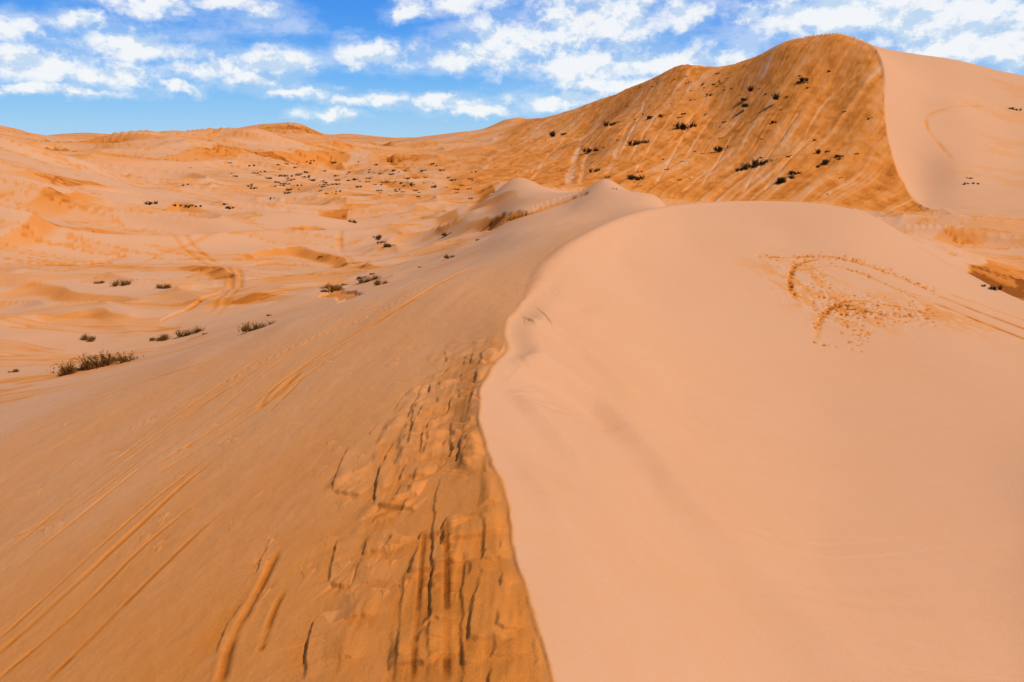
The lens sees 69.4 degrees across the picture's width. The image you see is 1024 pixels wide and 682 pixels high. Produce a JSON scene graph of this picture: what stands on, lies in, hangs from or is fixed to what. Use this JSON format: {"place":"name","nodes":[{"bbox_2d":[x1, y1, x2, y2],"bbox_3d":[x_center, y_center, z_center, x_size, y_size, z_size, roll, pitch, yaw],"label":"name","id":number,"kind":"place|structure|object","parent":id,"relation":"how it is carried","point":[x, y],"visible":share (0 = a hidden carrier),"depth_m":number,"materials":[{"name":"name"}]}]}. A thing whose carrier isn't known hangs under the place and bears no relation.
{"place":"outdoors","nodes":[
{"label":"outdoors","id":0,"kind":"place"},
{"bbox_2d":[0,122,437,194],"bbox_3d":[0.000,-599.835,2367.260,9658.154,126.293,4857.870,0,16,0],"label":"distant dunes","id":1,"kind":"structure","parent":0,"point":[207,155],"depth_m":139.73,"materials":[{"name":"orange sand"}]},
{"bbox_2d":[0,197,1023,681],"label":"sand dune","id":2,"kind":"structure","parent":0,"point":[754,441],"depth_m":7.02,"materials":[{"name":"sand"}]},
{"bbox_2d":[988,284,1002,289],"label":"desert shrub","id":3,"kind":"object","parent":2,"relation":"on","point":[995,288],"visible":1,"depth_m":21.46,"materials":[{"name":"brown plant"}]},
{"bbox_2d":[0,137,1023,676],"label":"desert ground","id":4,"kind":"structure","parent":0,"point":[72,229],"depth_m":41.95,"materials":[{"name":"orange sand"}]},
{"bbox_2d":[80,333,95,341],"bbox_3d":[-14.030,-0.104,24.516,0.841,0.284,0.468,11,19,36],"label":"desert shrub","id":5,"kind":"object","parent":4,"relation":"on","point":[88,338],"visible":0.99,"depth_m":24.45,"materials":[{"name":"brown plant"}]},
{"bbox_2d":[47,350,143,376],"bbox_3d":[-10.539,0.496,18.881,2.320,0.564,1.180,-8,17,-25],"label":"desert shrub","id":6,"kind":"object","parent":4,"relation":"on","point":[96,364],"visible":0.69,"depth_m":18.81,"materials":[{"name":"brown plant"}]},
{"bbox_2d":[107,354,123,361],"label":"desert shrub","id":7,"kind":"object","parent":4,"relation":"on","point":[113,359],"visible":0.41,"depth_m":19.84,"materials":[{"name":"brown plant"}]},
{"bbox_2d":[110,279,137,285],"bbox_3d":[-17.581,-2.678,33.572,1.385,0.337,0.704,-5,16,-18],"label":"desert shrub","id":8,"kind":"object","parent":4,"relation":"on","point":[123,283],"visible":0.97,"depth_m":33.49,"materials":[{"name":"brown plant"}]},
{"bbox_2d":[149,333,170,341],"bbox_3d":[-11.159,-0.119,23.662,0.944,0.281,0.678,5,16,17],"label":"desert shrub","id":9,"kind":"object","parent":4,"relation":"on","point":[163,337],"visible":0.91,"depth_m":23.56,"materials":[{"name":"brown plant"}]},
{"bbox_2d":[155,283,170,288],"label":"desert shrub","id":10,"kind":"object","parent":4,"relation":"on","point":[164,286],"visible":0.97,"depth_m":32.94,"materials":[{"name":"brown plant"}]},
{"bbox_2d":[173,326,205,336],"bbox_3d":[-10.194,-0.315,23.508,1.100,0.336,0.624,-8,17,-27],"label":"desert shrub","id":11,"kind":"object","parent":4,"relation":"on","point":[198,330],"visible":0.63,"depth_m":23.47,"materials":[{"name":"brown plant"}]},
{"bbox_2d":[238,320,275,331],"bbox_3d":[-5.271,-0.323,15.344,0.898,0.218,0.456,-5,16,-19],"label":"desert shrub","id":12,"kind":"object","parent":4,"relation":"on","point":[247,326],"visible":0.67,"depth_m":15.30,"materials":[{"name":"brown plant"}]},
{"bbox_2d":[320,283,349,290],"bbox_3d":[-6.671,-2.028,27.802,1.360,0.331,0.692,0,16,1],"label":"desert shrub","id":13,"kind":"object","parent":4,"relation":"on","point":[335,288],"visible":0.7,"depth_m":27.77,"materials":[{"name":"brown plant"}]},
{"bbox_2d":[357,274,380,282],"bbox_3d":[-5.319,-2.360,27.781,1.095,0.334,0.620,-8,17,-26],"label":"desert shrub","id":14,"kind":"object","parent":4,"relation":"on","point":[367,279],"visible":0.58,"depth_m":27.76,"materials":[{"name":"brown plant"}]},
{"bbox_2d":[373,279,387,285],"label":"desert shrub","id":15,"kind":"object","parent":4,"relation":"on","point":[376,282],"visible":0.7,"depth_m":24.35,"materials":[{"name":"brown plant"}]},
{"bbox_2d":[384,243,395,246],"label":"desert shrub","id":16,"kind":"object","parent":4,"relation":"on","point":[387,245],"visible":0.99,"depth_m":45.22,"materials":[{"name":"brown plant"}]},
{"bbox_2d":[0,0,1023,137],"label":"sky","id":17,"kind":"structure","parent":0,"point":[382,68],"materials":[{"name":"blue"}]},
{"bbox_2d":[437,33,1023,213],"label":"sand dune","id":18,"kind":"structure","parent":0,"point":[934,132],"depth_m":123.78,"materials":[{"name":"orange sand"}]},
{"bbox_2d":[548,130,566,136],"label":"desert shrub","id":19,"kind":"object","parent":18,"relation":"on","point":[552,134],"visible":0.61,"depth_m":193.69,"materials":[{"name":"brown plant"}]},
{"bbox_2d":[580,147,596,151],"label":"desert shrub","id":20,"kind":"object","parent":18,"relation":"on","point":[587,149],"visible":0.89,"depth_m":142.91,"materials":[{"name":"brown plant"}]},
{"bbox_2d":[604,121,619,125],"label":"desert shrub","id":21,"kind":"object","parent":18,"relation":"on","point":[612,124],"visible":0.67,"depth_m":159.81,"materials":[{"name":"brown plant"}]},
{"bbox_2d":[626,174,644,179],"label":"desert shrub","id":22,"kind":"object","parent":18,"relation":"on","point":[630,176],"visible":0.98,"depth_m":104.85,"materials":[{"name":"brown plant"}]},
{"bbox_2d":[625,139,649,144],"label":"desert shrub","id":23,"kind":"object","parent":18,"relation":"on","point":[635,143],"visible":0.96,"depth_m":132.16,"materials":[{"name":"brown plant"}]},
{"bbox_2d":[674,121,696,128],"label":"desert shrub","id":24,"kind":"object","parent":18,"relation":"on","point":[682,125],"visible":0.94,"depth_m":140.03,"materials":[{"name":"brown plant"}]},
{"bbox_2d":[713,145,731,150],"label":"desert shrub","id":25,"kind":"object","parent":18,"relation":"on","point":[719,148],"visible":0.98,"depth_m":120.81,"materials":[{"name":"brown plant"}]},
{"bbox_2d":[740,161,762,168],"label":"desert shrub","id":26,"kind":"object","parent":18,"relation":"on","point":[749,165],"visible":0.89,"depth_m":107.36,"materials":[{"name":"brown plant"}]},
{"bbox_2d":[747,86,758,90],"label":"desert shrub","id":27,"kind":"object","parent":18,"relation":"on","point":[750,88],"visible":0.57,"depth_m":142.77,"materials":[{"name":"brown plant"}]},
{"bbox_2d":[751,158,777,164],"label":"desert shrub","id":28,"kind":"object","parent":18,"relation":"on","point":[761,162],"visible":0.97,"depth_m":107.58,"materials":[{"name":"brown plant"}]},
{"bbox_2d":[770,92,790,99],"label":"desert shrub","id":29,"kind":"object","parent":18,"relation":"on","point":[775,97],"visible":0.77,"depth_m":131.14,"materials":[{"name":"brown plant"}]},
{"bbox_2d":[777,173,797,181],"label":"desert shrub","id":30,"kind":"object","parent":18,"relation":"on","point":[779,179],"visible":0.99,"depth_m":98.46,"materials":[{"name":"brown plant"}]},
{"bbox_2d":[821,156,843,162],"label":"desert shrub","id":31,"kind":"object","parent":18,"relation":"on","point":[826,160],"visible":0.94,"depth_m":103.23,"materials":[{"name":"brown plant"}]}
]}

